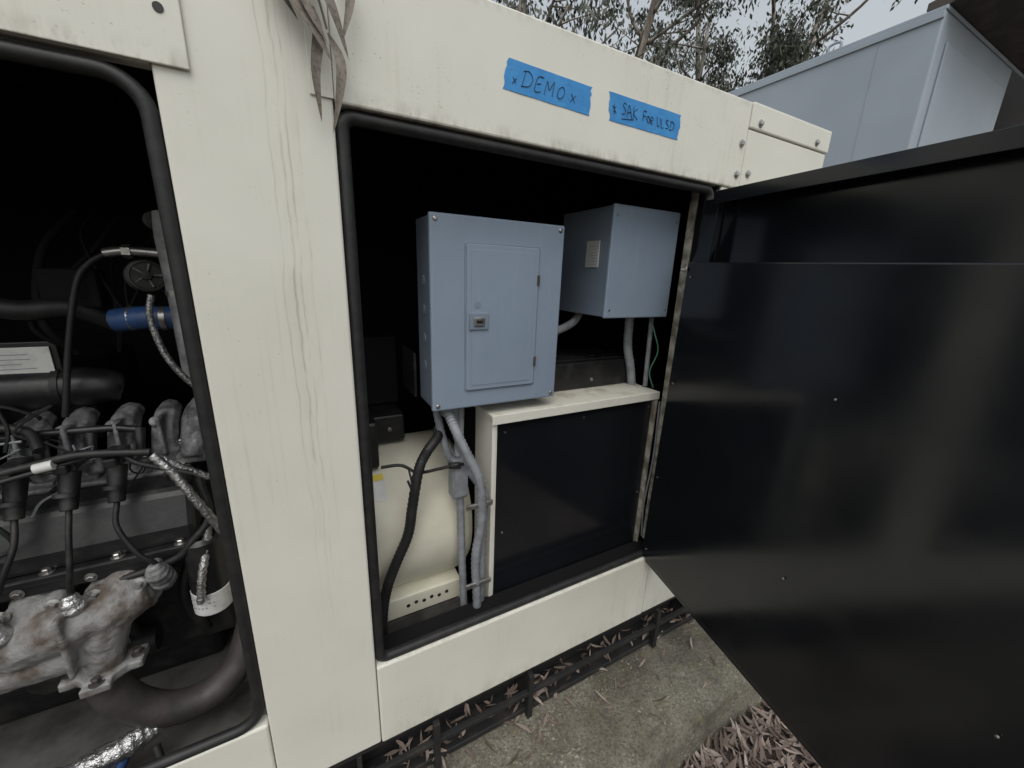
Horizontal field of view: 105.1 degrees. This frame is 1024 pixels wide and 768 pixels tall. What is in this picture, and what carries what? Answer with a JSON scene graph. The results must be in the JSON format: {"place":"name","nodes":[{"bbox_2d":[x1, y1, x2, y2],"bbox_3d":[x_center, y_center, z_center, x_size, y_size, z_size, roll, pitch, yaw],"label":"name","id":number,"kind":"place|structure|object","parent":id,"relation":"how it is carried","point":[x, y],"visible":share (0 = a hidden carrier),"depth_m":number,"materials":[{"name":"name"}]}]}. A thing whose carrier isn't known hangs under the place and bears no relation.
{"place":"outdoors","nodes":[
{"label":"outdoors","id":0,"kind":"place"},
{"bbox_2d":[491,0,934,89],"label":"sky","id":1,"kind":"structure","parent":0,"point":[875,16],"materials":[{"name":"white"}]},
{"bbox_2d":[677,701,820,767],"bbox_3d":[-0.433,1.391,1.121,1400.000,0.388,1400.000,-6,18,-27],"label":"ground","id":2,"kind":"structure","parent":0,"point":[798,758],"depth_m":1.36,"materials":[{"name":"brown plant"}]},
{"bbox_2d":[493,0,542,20],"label":"eucalyptus tree","id":3,"kind":"object","parent":2,"relation":"on","point":[527,7],"visible":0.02,"depth_m":17.53,"materials":[{"name":"green plant"}]},
{"bbox_2d":[495,0,658,53],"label":"eucalyptus tree","id":4,"kind":"object","parent":2,"relation":"on","point":[550,18],"visible":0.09,"depth_m":13.77,"materials":[{"name":"green plant"}]},
{"bbox_2d":[425,619,763,767],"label":"concrete pad","id":5,"kind":"object","parent":2,"relation":"on","point":[690,712],"visible":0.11,"depth_m":1.32,"materials":[{"name":"grey concrete"}]},
{"bbox_2d":[0,0,831,767],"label":"generator enclosure","id":6,"kind":"object","parent":5,"relation":"on","point":[288,216],"visible":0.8,"depth_m":0.86,"materials":[{"name":"beige paint"}]},
{"bbox_2d":[0,209,246,767],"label":"engine","id":7,"kind":"object","parent":6,"relation":"on","point":[114,584],"visible":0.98,"depth_m":0.83,"materials":[{"name":"metal"}]},
{"bbox_2d":[284,0,354,132],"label":"hanging eucalyptus leaves","id":8,"kind":"object","parent":6,"relation":"attached to","point":[307,11],"visible":1,"depth_m":0.60,"materials":[{"name":"brown plant"}]},
{"bbox_2d":[368,408,471,633],"bbox_3d":[-0.467,0.434,1.277,0.588,0.744,0.480,-6,18,-27],"label":"alternator","id":9,"kind":"object","parent":6,"relation":"on","point":[426,585],"visible":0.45,"depth_m":1.16,"materials":[{"name":"beige metal"}]},
{"bbox_2d":[363,328,416,442],"bbox_3d":[-0.434,0.011,1.228,0.162,0.310,0.440,-6,18,-27],"label":"control box","id":10,"kind":"object","parent":9,"relation":"on","point":[381,371],"visible":0.61,"depth_m":1.23,"materials":[{"name":"black metal"}]},
{"bbox_2d":[381,426,463,635],"bbox_3d":[-0.286,0.490,1.152,0.294,0.758,0.381,4,16,8],"label":"power cable","id":11,"kind":"object","parent":6,"relation":"on","point":[429,448],"visible":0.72,"depth_m":1.04,"materials":[{"name":"rubber"}]},
{"bbox_2d":[371,608,689,767],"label":"fallen leaves on skid","id":12,"kind":"object","parent":6,"relation":"on","point":[511,690],"visible":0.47,"depth_m":1.31,"materials":[{"name":"brown plant"}]},
{"bbox_2d":[433,313,659,608],"bbox_3d":[0.119,0.288,1.302,0.774,1.038,0.237,-6,18,-27],"label":"electrical conduit","id":13,"kind":"object","parent":6,"relation":"attached to","point":[458,480],"visible":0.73,"depth_m":1.11,"materials":[{"name":"metal"}]},
{"bbox_2d":[503,58,591,115],"bbox_3d":[0.078,-0.605,0.802,0.215,0.059,0.002,-6,18,-27],"label":"painters tape","id":14,"kind":"object","parent":6,"relation":"attached to","point":[539,84],"visible":1,"depth_m":0.80,"materials":[{"name":"blue paper"}]},
{"bbox_2d":[448,382,659,602],"bbox_3d":[0.116,0.381,1.471,0.630,0.782,0.412,-6,18,-27],"label":"equipment cabinet","id":15,"kind":"object","parent":6,"relation":"on","point":[564,472],"visible":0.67,"depth_m":1.26,"materials":[{"name":"metal"}]},
{"bbox_2d":[416,211,564,411],"bbox_3d":[-0.055,-0.184,1.043,0.362,0.463,0.140,-6,18,-27],"label":"breaker panel","id":16,"kind":"object","parent":15,"relation":"on","point":[489,289],"visible":1,"depth_m":0.98,"materials":[{"name":"grey metal"}]},
{"bbox_2d":[466,244,539,389],"bbox_3d":[-0.023,-0.163,0.997,0.198,0.354,0.003,-6,18,-27],"label":"door","id":17,"kind":"structure","parent":16,"relation":"in","point":[470,247],"depth_m":0.98,"materials":[{"name":"grey metal"}]},
{"bbox_2d":[554,344,634,390],"bbox_3d":[0.214,-0.070,1.443,0.400,0.104,0.263,-6,18,-27],"label":"battery charger","id":18,"kind":"object","parent":15,"relation":"on","point":[583,366],"visible":0.59,"depth_m":1.35,"materials":[{"name":"black plastic"}]},
{"bbox_2d":[559,203,679,317],"bbox_3d":[0.335,-0.387,1.277,0.265,0.314,0.247,-6,18,-27],"label":"junction box","id":19,"kind":"object","parent":6,"relation":"attached to","point":[618,261],"visible":0.95,"depth_m":1.18,"materials":[{"name":"grey metal"}]},
{"bbox_2d":[609,91,680,139],"bbox_3d":[0.318,-0.630,0.928,0.234,0.057,0.002,-6,18,-27],"label":"painters tape","id":20,"kind":"object","parent":6,"relation":"attached to","point":[628,111],"visible":1,"depth_m":0.92,"materials":[{"name":"blue paper"}]},
{"bbox_2d":[715,148,1023,262],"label":"door skin","id":21,"kind":"object","parent":6,"relation":"attached to","point":[970,209],"depth_m":0.70,"materials":[{"name":"black metal"}]},
{"bbox_2d":[692,203,719,261],"bbox_3d":[0.529,-0.411,1.076,0.004,0.147,0.065,-3,17,-16],"label":"gusset","id":22,"kind":"object","parent":21,"relation":"attached to","point":[703,252],"visible":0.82,"depth_m":1.07,"materials":[{"name":"black metal"}]},
{"bbox_2d":[698,199,724,261],"bbox_3d":[0.534,0.048,1.239,0.005,1.160,0.070,-3,17,-16],"label":"hinge leaf","id":23,"kind":"object","parent":21,"relation":"attached to","point":[710,208],"visible":0.21,"depth_m":1.09,"materials":[{"name":"black metal"}]},
{"bbox_2d":[642,262,1023,767],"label":"enclosure door","id":24,"kind":"structure","parent":21,"relation":"attached to","point":[873,515],"depth_m":0.72,"materials":[{"name":"black metal"}]},
{"bbox_2d":[645,559,825,767],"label":"door bottom flange","id":25,"kind":"object","parent":24,"relation":"attached to","point":[809,751],"depth_m":0.99,"materials":[{"name":"black metal"}]},
{"bbox_2d":[714,124,1023,202],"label":"door top return","id":26,"kind":"object","parent":21,"relation":"attached to","point":[1001,140],"depth_m":0.66,"materials":[{"name":"black metal"}]},
{"bbox_2d":[441,623,715,767],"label":"fallen leaves on pad","id":27,"kind":"object","parent":5,"relation":"on","point":[469,752],"visible":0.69,"depth_m":1.28,"materials":[{"name":"brown plant"}]},
{"bbox_2d":[579,0,759,66],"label":"eucalyptus tree","id":28,"kind":"object","parent":2,"relation":"on","point":[643,38],"visible":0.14,"depth_m":14.25,"materials":[{"name":"green plant"}]},
{"bbox_2d":[626,0,750,92],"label":"eucalyptus tree","id":29,"kind":"object","parent":2,"relation":"on","point":[719,78],"visible":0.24,"depth_m":17.11,"materials":[{"name":"green plant"}]},
{"bbox_2d":[646,0,748,80],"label":"eucalyptus tree","id":30,"kind":"object","parent":2,"relation":"on","point":[680,64],"visible":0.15,"depth_m":23.58,"materials":[{"name":"green plant"}]},
{"bbox_2d":[726,0,842,89],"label":"eucalyptus tree","id":31,"kind":"object","parent":2,"relation":"on","point":[786,53],"visible":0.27,"depth_m":13.45,"materials":[{"name":"green plant"}]},
{"bbox_2d":[728,0,917,91],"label":"eucalyptus tree","id":32,"kind":"object","parent":2,"relation":"on","point":[829,32],"visible":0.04,"depth_m":15.45,"materials":[{"name":"green plant"}]},
{"bbox_2d":[728,0,1023,167],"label":"equipment housing","id":33,"kind":"object","parent":2,"relation":"on","point":[941,71],"visible":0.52,"depth_m":2.61,"materials":[{"name":"grey paint"}]},
{"bbox_2d":[917,42,1003,146],"bbox_3d":[3.059,-0.793,2.986,1.100,2.740,0.012,-6,18,-27],"label":"door panel","id":34,"kind":"structure","parent":33,"relation":"in","point":[964,102],"depth_m":2.60,"materials":[{"name":"grey paint"}]}
]}

